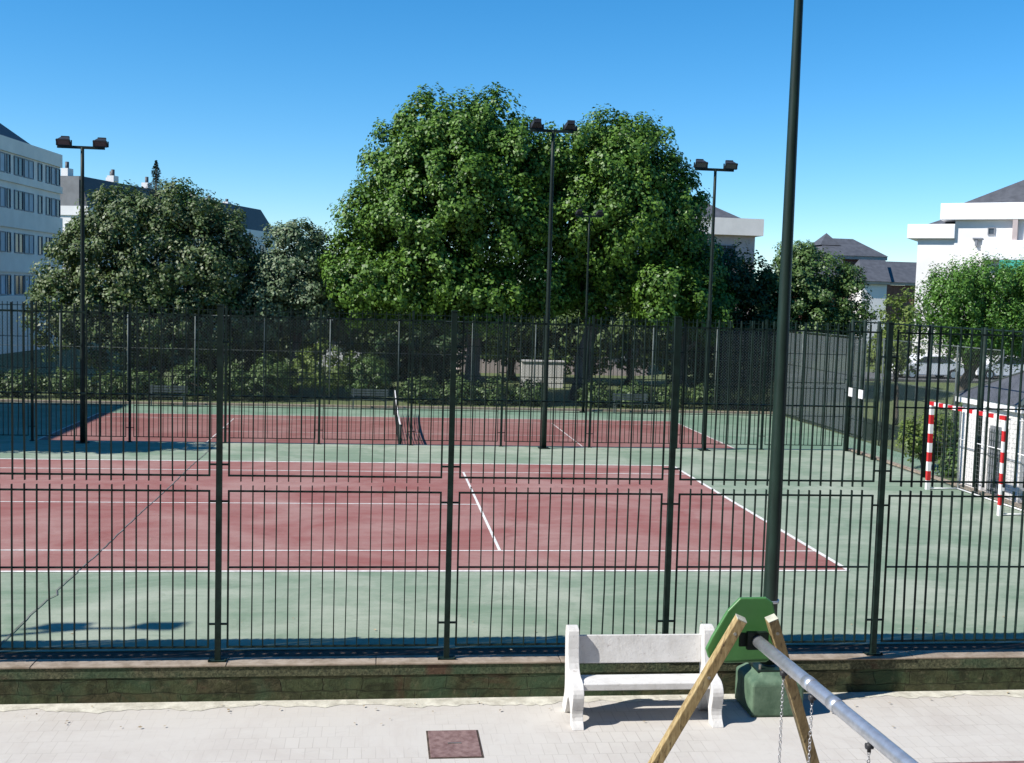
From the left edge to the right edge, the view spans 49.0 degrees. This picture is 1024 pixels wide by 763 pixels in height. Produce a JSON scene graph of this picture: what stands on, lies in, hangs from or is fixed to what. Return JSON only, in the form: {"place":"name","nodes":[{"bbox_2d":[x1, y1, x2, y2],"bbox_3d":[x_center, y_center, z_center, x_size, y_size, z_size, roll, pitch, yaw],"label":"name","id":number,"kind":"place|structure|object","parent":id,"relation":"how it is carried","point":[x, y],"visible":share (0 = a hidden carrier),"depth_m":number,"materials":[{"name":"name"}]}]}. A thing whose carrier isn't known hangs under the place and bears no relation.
{"place":"outdoors","nodes":[
{"label":"outdoors","id":0,"kind":"place"},
{"bbox_2d":[0,402,939,474],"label":"court slab","id":1,"kind":"structure","parent":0,"point":[118,408],"depth_m":46.94,"materials":[{"name":"concrete"}]},
{"bbox_2d":[150,384,184,406],"bbox_3d":[-14.945,0.611,48.786,1.640,0.903,0.510,1,4,-7],"label":"park bench","id":2,"kind":"object","parent":1,"relation":"on","point":[166,389],"visible":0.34,"depth_m":48.95,"materials":[{"name":"metal"}]},
{"bbox_2d":[351,388,387,407],"bbox_3d":[-6.308,0.775,49.817,1.640,0.903,0.510,1,4,-7],"label":"park bench","id":3,"kind":"object","parent":1,"relation":"on","point":[353,390],"visible":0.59,"depth_m":49.96,"materials":[{"name":"metal"}]},
{"bbox_2d":[39,413,731,447],"bbox_3d":[-4.239,1.920,41.460,23.770,0.001,10.970,1,4,-7],"label":"court surface","id":4,"kind":"object","parent":1,"relation":"on","point":[283,426],"depth_m":42.13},
{"bbox_2d":[37,413,733,447],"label":"court markings","id":5,"kind":"object","parent":4,"relation":"on","point":[380,420],"visible":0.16,"depth_m":44.76,"materials":[{"name":"paint"}]},
{"bbox_2d":[393,389,401,443],"bbox_3d":[-4.237,1.377,41.402,0.086,1.100,12.990,1,4,-7],"label":"tennis net","id":6,"kind":"object","parent":1,"relation":"on","point":[399,431],"visible":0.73,"depth_m":39.25,"materials":[{"name":"white fabric"}]},
{"bbox_2d":[575,209,603,411],"bbox_3d":[3.367,-3.171,50.911,1.335,9.142,0.326,1,4,-7],"label":"floodlight pole","id":7,"kind":"object","parent":1,"relation":"on","point":[580,213],"visible":0.92,"depth_m":50.79,"materials":[{"name":"metal"}]},
{"bbox_2d":[613,393,649,413],"bbox_3d":[5.407,0.998,51.215,1.640,0.903,0.510,1,4,-7],"label":"park bench","id":8,"kind":"object","parent":1,"relation":"on","point":[628,396],"visible":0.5,"depth_m":51.37,"materials":[{"name":"metal"}]},
{"bbox_2d":[0,305,977,480],"bbox_3d":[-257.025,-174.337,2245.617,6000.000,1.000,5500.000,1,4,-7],"label":"ground","id":9,"kind":"structure","parent":0,"point":[309,392],"depth_m":58.86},
{"bbox_2d":[0,123,62,353],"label":"apartment block","id":10,"kind":"structure","parent":9,"relation":"on","point":[31,220],"depth_m":85.65,"materials":[{"name":"paint"}]},
{"bbox_2d":[0,151,5,171],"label":"window","id":11,"kind":"structure","parent":10,"relation":"in","point":[2,155],"depth_m":82.06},
{"bbox_2d":[0,186,5,207],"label":"window","id":12,"kind":"structure","parent":10,"relation":"in","point":[2,189],"depth_m":82.22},
{"bbox_2d":[0,231,5,251],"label":"window","id":13,"kind":"structure","parent":10,"relation":"in","point":[2,233],"depth_m":82.42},
{"bbox_2d":[0,274,6,294],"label":"window","id":14,"kind":"structure","parent":10,"relation":"in","point":[3,288],"depth_m":82.70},
{"bbox_2d":[6,153,10,173],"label":"window","id":15,"kind":"structure","parent":10,"relation":"in","point":[8,156],"depth_m":83.05,"materials":[{"name":"blue glass"}]},
{"bbox_2d":[6,188,10,207],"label":"window","id":16,"kind":"structure","parent":10,"relation":"in","point":[8,191],"depth_m":83.21,"materials":[{"name":"blue glass"}]},
{"bbox_2d":[7,232,10,251],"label":"window","id":17,"kind":"structure","parent":10,"relation":"in","point":[8,233],"depth_m":83.45,"materials":[{"name":"blue glass"}]},
{"bbox_2d":[7,274,11,294],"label":"window","id":18,"kind":"structure","parent":10,"relation":"in","point":[9,277],"depth_m":83.78,"materials":[{"name":"blue glass"}]},
{"bbox_2d":[14,156,23,176],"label":"window","id":19,"kind":"structure","parent":10,"relation":"in","point":[18,161],"depth_m":84.84,"materials":[{"name":"blue glass"}]},
{"bbox_2d":[14,190,23,210],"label":"window","id":20,"kind":"structure","parent":10,"relation":"in","point":[18,195],"depth_m":85.04,"materials":[{"name":"blue glass"}]},
{"bbox_2d":[14,233,23,253],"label":"window","id":21,"kind":"structure","parent":10,"relation":"in","point":[18,237],"depth_m":85.22,"materials":[{"name":"blue glass"}]},
{"bbox_2d":[14,275,23,294],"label":"window","id":22,"kind":"structure","parent":10,"relation":"in","point":[18,279],"depth_m":85.43,"materials":[{"name":"grey glass"}]},
{"bbox_2d":[24,159,33,179],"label":"window","id":23,"kind":"structure","parent":10,"relation":"in","point":[28,164],"depth_m":86.73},
{"bbox_2d":[24,192,33,212],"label":"window","id":24,"kind":"structure","parent":10,"relation":"in","point":[28,197],"depth_m":86.88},
{"bbox_2d":[24,234,33,253],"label":"window","id":25,"kind":"structure","parent":10,"relation":"in","point":[28,239],"depth_m":87.10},
{"bbox_2d":[24,275,34,294],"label":"window","id":26,"kind":"structure","parent":10,"relation":"in","point":[29,281],"depth_m":87.07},
{"bbox_2d":[38,163,42,181],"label":"window","id":27,"kind":"structure","parent":10,"relation":"in","point":[40,166],"depth_m":89.03,"materials":[{"name":"blue glass"}]},
{"bbox_2d":[38,195,42,213],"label":"window","id":28,"kind":"structure","parent":10,"relation":"in","point":[40,198],"depth_m":89.18,"materials":[{"name":"clear glass"}]},
{"bbox_2d":[38,236,42,254],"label":"window","id":29,"kind":"structure","parent":10,"relation":"in","point":[40,238],"depth_m":89.40,"materials":[{"name":"clear glass"}]},
{"bbox_2d":[45,165,49,183],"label":"window","id":30,"kind":"structure","parent":10,"relation":"in","point":[47,168],"depth_m":90.45,"materials":[{"name":"clear glass"}]},
{"bbox_2d":[46,197,50,215],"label":"window","id":31,"kind":"structure","parent":10,"relation":"in","point":[48,200],"depth_m":90.83,"materials":[{"name":"clear glass"}]},
{"bbox_2d":[51,167,55,184],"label":"window","id":32,"kind":"structure","parent":10,"relation":"in","point":[53,170],"depth_m":91.70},
{"bbox_2d":[51,198,55,216],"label":"window","id":33,"kind":"structure","parent":10,"relation":"in","point":[53,201],"depth_m":91.88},
{"bbox_2d":[56,168,60,185],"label":"window","id":34,"kind":"structure","parent":10,"relation":"in","point":[57,170],"depth_m":92.63,"materials":[{"name":"clear glass"}]},
{"bbox_2d":[56,199,60,216],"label":"window","id":35,"kind":"structure","parent":10,"relation":"in","point":[58,202],"depth_m":92.94,"materials":[{"name":"clear glass"}]},
{"bbox_2d":[0,365,170,399],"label":"hedge","id":36,"kind":"object","parent":9,"relation":"on","point":[105,384],"visible":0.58,"depth_m":51.46,"materials":[{"name":"green plant"}]},
{"bbox_2d":[16,177,262,382],"bbox_3d":[-17.885,-4.716,55.074,11.509,10.538,8.265,1,4,-7],"label":"broad tree","id":37,"kind":"object","parent":9,"relation":"on","point":[205,286],"visible":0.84,"depth_m":53.27,"materials":[{"name":"green plant"}]},
{"bbox_2d":[123,160,191,317],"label":"conifer","id":38,"kind":"object","parent":9,"relation":"on","point":[156,176],"visible":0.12,"depth_m":83.40,"materials":[{"name":"green plant"}]},
{"bbox_2d":[60,162,276,324],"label":"slate roofed block","id":39,"kind":"structure","parent":9,"relation":"on","point":[256,219],"depth_m":120.34,"materials":[{"name":"white stone"}]},
{"bbox_2d":[152,177,207,289],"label":"slim tree","id":40,"kind":"object","parent":9,"relation":"on","point":[198,192],"visible":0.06,"depth_m":82.08,"materials":[{"name":"green plant"}]},
{"bbox_2d":[116,308,280,386],"bbox_3d":[-16.476,-1.464,59.040,8.752,5.054,2.702,1,4,-3],"label":"thicket","id":41,"kind":"object","parent":9,"relation":"on","point":[248,363],"visible":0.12,"depth_m":58.67,"materials":[{"name":"green plant"}]},
{"bbox_2d":[164,360,292,400],"bbox_3d":[-13.257,0.080,52.517,5.974,2.113,2.047,1,4,-7],"label":"hedge","id":42,"kind":"object","parent":9,"relation":"on","point":[247,387],"visible":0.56,"depth_m":52.32,"materials":[{"name":"green plant"}]},
{"bbox_2d":[179,252,340,376],"bbox_3d":[-14.380,-3.711,63.641,9.815,7.332,5.814,1,4,-7],"label":"background tree","id":43,"kind":"object","parent":9,"relation":"on","point":[286,346],"visible":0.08,"depth_m":62.84,"materials":[{"name":"green plant"}]},
{"bbox_2d":[246,353,296,398],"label":"bush","id":44,"kind":"object","parent":9,"relation":"on","point":[272,380],"visible":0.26,"depth_m":53.59,"materials":[{"name":"green plant"}]},
{"bbox_2d":[228,217,366,393],"bbox_3d":[-10.555,-3.755,56.040,7.193,8.821,5.054,1,4,-7],"label":"silver tree","id":45,"kind":"object","parent":9,"relation":"on","point":[283,271],"visible":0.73,"depth_m":54.72,"materials":[{"name":"green plant"}]},
{"bbox_2d":[288,338,358,398],"bbox_3d":[-9.129,-0.641,54.416,3.348,3.030,2.464,-1,5,-34],"label":"bush","id":46,"kind":"object","parent":9,"relation":"on","point":[342,365],"visible":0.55,"depth_m":54.09,"materials":[{"name":"green plant"}]},
{"bbox_2d":[317,310,363,366],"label":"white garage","id":47,"kind":"structure","parent":9,"relation":"on","point":[340,356],"depth_m":76.16,"materials":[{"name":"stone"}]},
{"bbox_2d":[339,352,394,397],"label":"bush","id":48,"kind":"object","parent":9,"relation":"on","point":[357,368],"visible":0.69,"depth_m":54.30,"materials":[{"name":"green plant"}]},
{"bbox_2d":[0,399,772,413],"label":"court kerb","id":49,"kind":"structure","parent":9,"relation":"on","point":[344,406],"depth_m":50.32,"materials":[{"name":"concrete"}]},
{"bbox_2d":[0,310,776,411],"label":"chain link fence","id":50,"kind":"object","parent":9,"relation":"on","point":[734,367],"visible":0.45,"depth_m":51.63,"materials":[{"name":"metal"}]},
{"bbox_2d":[335,281,450,379],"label":"background tree","id":51,"kind":"object","parent":9,"relation":"on","point":[368,338],"visible":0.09,"depth_m":65.34,"materials":[{"name":"green plant"}]},
{"bbox_2d":[367,326,466,388],"bbox_3d":[-5.162,-1.060,60.415,5.715,4.147,2.648,2,4,3],"label":"thicket","id":52,"kind":"object","parent":9,"relation":"on","point":[427,354],"visible":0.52,"depth_m":59.88,"materials":[{"name":"green plant"}]},
{"bbox_2d":[317,82,581,393],"bbox_3d":[-3.062,-6.942,55.563,12.940,15.835,8.598,1,4,-7],"label":"plane tree","id":53,"kind":"object","parent":9,"relation":"on","point":[453,176],"visible":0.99,"depth_m":53.31,"materials":[{"name":"green plant"}]},
{"bbox_2d":[396,375,550,405],"bbox_3d":[-1.863,0.443,53.955,7.467,1.738,2.035,1,4,-7],"label":"hedge","id":54,"kind":"object","parent":9,"relation":"on","point":[424,381],"visible":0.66,"depth_m":53.56,"materials":[{"name":"green plant"}]},
{"bbox_2d":[428,274,577,379],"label":"background tree","id":55,"kind":"object","parent":9,"relation":"on","point":[514,342],"visible":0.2,"depth_m":67.21,"materials":[{"name":"green plant"}]},
{"bbox_2d":[0,649,1023,703],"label":"parapet wall","id":56,"kind":"structure","parent":9,"relation":"on","point":[65,681],"depth_m":12.66,"materials":[{"name":"concrete"}]},
{"bbox_2d":[0,302,1023,661],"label":"bar fence","id":57,"kind":"object","parent":56,"relation":"on","point":[450,466],"visible":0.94,"depth_m":12.81,"materials":[{"name":"metal"}]},
{"bbox_2d":[0,644,1023,659],"bbox_3d":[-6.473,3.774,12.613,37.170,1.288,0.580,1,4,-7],"label":"court gutter","id":58,"kind":"object","parent":9,"relation":"on","point":[269,653],"depth_m":13.33,"materials":[{"name":"metal"}]},
{"bbox_2d":[521,360,564,387],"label":"garden wall","id":59,"kind":"structure","parent":9,"relation":"on","point":[525,366],"depth_m":63.77,"materials":[{"name":"white concrete"}]},
{"bbox_2d":[456,308,647,375],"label":"white garden house","id":60,"kind":"structure","parent":9,"relation":"on","point":[490,367],"depth_m":74.69,"materials":[{"name":"stone"}]},
{"bbox_2d":[515,103,723,400],"bbox_3d":[5.163,-6.405,56.527,10.728,15.016,7.799,1,4,-7],"label":"plane tree","id":61,"kind":"object","parent":9,"relation":"on","point":[628,181],"visible":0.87,"depth_m":54.86,"materials":[{"name":"green plant"}]},
{"bbox_2d":[542,297,713,385],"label":"background tree","id":62,"kind":"object","parent":9,"relation":"on","point":[628,362],"visible":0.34,"depth_m":66.07,"materials":[{"name":"green plant"}]},
{"bbox_2d":[572,379,714,408],"bbox_3d":[7.869,0.750,55.065,9.856,1.708,2.156,1,4,-7],"label":"hedge","id":63,"kind":"object","parent":9,"relation":"on","point":[625,390],"visible":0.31,"depth_m":54.67,"materials":[{"name":"green plant"}]},
{"bbox_2d":[631,224,740,398],"bbox_3d":[8.828,-3.655,57.206,5.627,9.493,8.830,2,4,8],"label":"plane tree","id":64,"kind":"object","parent":9,"relation":"on","point":[699,289],"visible":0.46,"depth_m":55.18,"materials":[{"name":"green plant"}]},
{"bbox_2d":[661,337,715,394],"bbox_3d":[12.203,-0.882,62.468,8.096,5.014,2.781,1,4,-7],"label":"thicket","id":65,"kind":"object","parent":9,"relation":"on","point":[701,371],"visible":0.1,"depth_m":61.66,"materials":[{"name":"green plant"}]},
{"bbox_2d":[637,202,763,313],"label":"parapet block","id":66,"kind":"structure","parent":9,"relation":"on","point":[730,228],"depth_m":114.23,"materials":[{"name":"stone"}]},
{"bbox_2d":[719,245,735,263],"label":"window","id":67,"kind":"structure","parent":66,"relation":"in","point":[725,246],"depth_m":114.79,"materials":[{"name":"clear glass"}]},
{"bbox_2d":[669,238,794,365],"bbox_3d":[11.440,-3.326,60.053,7.504,8.669,5.626,1,4,-7],"label":"holm oak","id":68,"kind":"object","parent":9,"relation":"on","point":[746,283],"visible":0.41,"depth_m":58.78,"materials":[{"name":"green plant"}]},
{"bbox_2d":[753,239,879,339],"bbox_3d":[15.945,-3.327,60.178,6.935,8.464,5.433,1,4,-7],"label":"round tree","id":69,"kind":"object","parent":9,"relation":"on","point":[812,296],"visible":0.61,"depth_m":58.70,"materials":[{"name":"green plant"}]},
{"bbox_2d":[799,259,844,335],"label":"brick house","id":70,"kind":"structure","parent":9,"relation":"on","point":[830,274],"depth_m":109.66,"materials":[{"name":"brick"}]},
{"bbox_2d":[813,233,887,267],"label":"brick house","id":71,"kind":"structure","parent":9,"relation":"on","point":[853,251],"depth_m":114.34,"materials":[{"name":"stone"}]},
{"bbox_2d":[847,259,890,349],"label":"brick house","id":72,"kind":"structure","parent":9,"relation":"on","point":[878,279],"depth_m":106.99,"materials":[{"name":"stone"}]},
{"bbox_2d":[786,331,1004,461],"bbox_3d":[13.711,0.297,43.441,0.078,4.050,18.883,1,4,-7],"label":"chain link fence","id":73,"kind":"object","parent":9,"relation":"on","point":[809,356],"visible":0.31,"depth_m":46.86,"materials":[{"name":"metal"}]},
{"bbox_2d":[866,285,929,424],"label":"young tree","id":74,"kind":"object","parent":9,"relation":"on","point":[906,311],"visible":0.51,"depth_m":48.56,"materials":[{"name":"green plant"}]},
{"bbox_2d":[884,261,916,350],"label":"brick house","id":75,"kind":"structure","parent":9,"relation":"on","point":[901,274],"depth_m":108.83,"materials":[{"name":"stone"}]},
{"bbox_2d":[894,411,954,463],"bbox_3d":[13.327,1.916,36.185,2.144,2.000,1.641,1,4,-7],"label":"bush","id":76,"kind":"object","parent":9,"relation":"on","point":[919,432],"visible":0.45,"depth_m":35.96,"materials":[{"name":"green plant"}]},
{"bbox_2d":[848,448,1021,508],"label":"side kerb","id":77,"kind":"structure","parent":9,"relation":"on","point":[919,472],"depth_m":27.75,"materials":[{"name":"concrete"}]},
{"bbox_2d":[919,402,961,448],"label":"bush","id":78,"kind":"object","parent":9,"relation":"on","point":[957,436],"visible":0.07,"depth_m":41.06,"materials":[{"name":"green plant"}]},
{"bbox_2d":[935,442,957,477],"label":"bush","id":79,"kind":"object","parent":9,"relation":"on","point":[947,459],"visible":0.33,"depth_m":32.19,"materials":[{"name":"green plant"}]},
{"bbox_2d":[907,180,1023,364],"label":"white apartment building","id":80,"kind":"structure","parent":9,"relation":"on","point":[992,223],"depth_m":73.30,"materials":[{"name":"paint"}]},
{"bbox_2d":[987,227,994,234],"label":"window","id":81,"kind":"structure","parent":80,"relation":"in","point":[991,230],"depth_m":72.54,"materials":[{"name":"clear glass"}]},
{"bbox_2d":[908,247,1023,404],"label":"bright tree","id":82,"kind":"object","parent":9,"relation":"on","point":[963,300],"visible":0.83,"depth_m":52.19,"materials":[{"name":"green plant"}]},
{"bbox_2d":[953,372,1023,503],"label":"garden hut","id":83,"kind":"object","parent":9,"relation":"on","point":[994,393],"visible":0.45,"depth_m":27.11,"materials":[{"name":"white ceramic"}]},
{"bbox_2d":[985,425,1008,495],"bbox_3d":[11.591,2.007,26.881,0.053,1.850,0.756,1,4,-7],"label":"door","id":84,"kind":"structure","parent":83,"relation":"in","point":[989,464],"depth_m":27.03,"materials":[{"name":"metal"}]},
{"bbox_2d":[0,439,1023,652],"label":"court slab","id":85,"kind":"structure","parent":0,"point":[867,488],"depth_m":16.30,"materials":[{"name":"concrete"}]},
{"bbox_2d":[55,136,108,443],"bbox_3d":[-11.369,-2.394,29.769,1.335,8.092,0.326,1,4,-7],"label":"floodlight pole","id":86,"kind":"object","parent":85,"relation":"on","point":[100,143],"visible":0.99,"depth_m":29.67,"materials":[{"name":"metal"}]},
{"bbox_2d":[1,447,211,642],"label":"court joint","id":87,"kind":"object","parent":85,"relation":"on","point":[91,559],"visible":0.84,"depth_m":17.19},
{"bbox_2d":[0,459,844,570],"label":"court surface","id":88,"kind":"object","parent":85,"relation":"on","point":[295,483],"visible":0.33,"depth_m":21.04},
{"bbox_2d":[0,458,849,571],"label":"court markings","id":89,"kind":"object","parent":88,"relation":"on","point":[729,499],"visible":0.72,"depth_m":18.74,"materials":[{"name":"paint"}]},
{"bbox_2d":[0,301,850,449],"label":"bar fence","id":90,"kind":"object","parent":85,"relation":"on","point":[320,322],"visible":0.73,"depth_m":31.28,"materials":[{"name":"metal"}]},
{"bbox_2d":[529,118,577,448],"bbox_3d":[1.018,-2.645,31.182,1.335,9.072,0.326,1,4,-7],"label":"floodlight pole","id":91,"kind":"object","parent":85,"relation":"on","point":[537,125],"visible":0.99,"depth_m":31.11,"materials":[{"name":"metal"}]},
{"bbox_2d":[694,159,737,450],"bbox_3d":[5.589,-2.131,31.788,1.261,8.212,0.326,1,4,-7],"label":"floodlight pole","id":92,"kind":"object","parent":85,"relation":"on","point":[728,165],"visible":0.93,"depth_m":31.61,"materials":[{"name":"metal"}]},
{"bbox_2d":[845,320,1023,508],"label":"chain link fence","id":93,"kind":"object","parent":85,"relation":"on","point":[982,386],"visible":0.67,"depth_m":28.65,"materials":[{"name":"metal"}]},
{"bbox_2d":[848,387,852,396],"bbox_3d":[9.783,0.304,32.463,0.040,0.250,0.280,1,4,-7],"label":"notice plate","id":94,"kind":"object","parent":93,"relation":"attached to","point":[850,392],"visible":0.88,"depth_m":32.43,"materials":[{"name":"white plastic"}]},
{"bbox_2d":[858,389,863,398],"bbox_3d":[9.865,0.360,31.770,0.040,0.250,0.280,1,4,-7],"label":"notice plate","id":95,"kind":"object","parent":93,"relation":"attached to","point":[860,394],"visible":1,"depth_m":31.76,"materials":[{"name":"white plastic"}]},
{"bbox_2d":[925,401,1023,515],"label":"handball goal","id":96,"kind":"object","parent":85,"relation":"on","point":[930,443],"visible":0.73,"depth_m":25.14,"materials":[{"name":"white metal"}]},
{"bbox_2d":[0,693,1023,762],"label":"pavement","id":97,"kind":"structure","parent":0,"point":[957,728],"depth_m":11.75,"materials":[{"name":"concrete"}]},
{"bbox_2d":[426,730,483,758],"bbox_3d":[-0.589,3.699,11.447,0.545,0.048,0.710,1,4,-7],"label":"manhole cover","id":98,"kind":"object","parent":97,"relation":"on","point":[447,744],"visible":1,"depth_m":11.41,"materials":[{"name":"metal"}]},
{"bbox_2d":[0,690,1023,713],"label":"pavement mortar strip","id":99,"kind":"object","parent":97,"relation":"on","point":[97,708],"visible":0.87,"depth_m":12.57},
{"bbox_2d":[24,533,1007,727],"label":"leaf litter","id":100,"kind":"object","parent":97,"relation":"on","point":[499,710],"visible":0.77,"depth_m":12.47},
{"bbox_2d":[562,624,723,729],"bbox_3d":[1.433,3.199,12.290,1.650,0.969,0.683,1,4,-7],"label":"concrete bench","id":101,"kind":"object","parent":97,"relation":"on","point":[629,648],"visible":0.9,"depth_m":12.38,"materials":[{"name":"concrete"}]},
{"bbox_2d":[735,0,803,716],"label":"floodlight pole","id":102,"kind":"object","parent":97,"relation":"on","point":[758,688],"visible":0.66,"depth_m":12.40,"materials":[{"name":"metal"}]},
{"bbox_2d":[648,597,917,762],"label":"playground swing","id":103,"kind":"object","parent":97,"relation":"on","point":[747,629],"visible":1,"depth_m":8.29,"materials":[{"name":"wood"}]},
{"bbox_2d":[778,670,815,762],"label":"hanging swing","id":104,"kind":"object","parent":103,"relation":"hanging from","point":[811,697],"visible":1,"depth_m":7.75,"materials":[{"name":"metal"}]},
{"bbox_2d":[865,742,873,762],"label":"hanging swing","id":105,"kind":"object","parent":103,"relation":"hanging from","point":[868,746],"visible":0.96,"depth_m":6.52,"materials":[{"name":"metal"}]},
{"bbox_2d":[943,761,1023,762],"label":"playground surface","id":106,"kind":"object","parent":97,"relation":"on","point":[990,762],"visible":1,"depth_m":11.36,"materials":[{"name":"concrete"}]},
{"bbox_2d":[0,0,1023,285],"label":"sky","id":107,"kind":"structure","parent":0,"point":[908,108],"materials":[{"name":"blue"}]},
{"bbox_2d":[865,372,1004,382],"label":"street","id":108,"kind":"structure","parent":0,"point":[922,377],"depth_m":66.56,"materials":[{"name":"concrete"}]},
{"bbox_2d":[891,354,963,378],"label":"parked car","id":109,"kind":"object","parent":108,"relation":"on","point":[943,372],"visible":0.31,"depth_m":66.88,"materials":[{"name":"white paint"}]},
{"bbox_2d":[974,355,1023,379],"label":"parked car","id":110,"kind":"object","parent":108,"relation":"on","point":[1005,373],"visible":0.32,"depth_m":67.81,"materials":[{"name":"white paint"}]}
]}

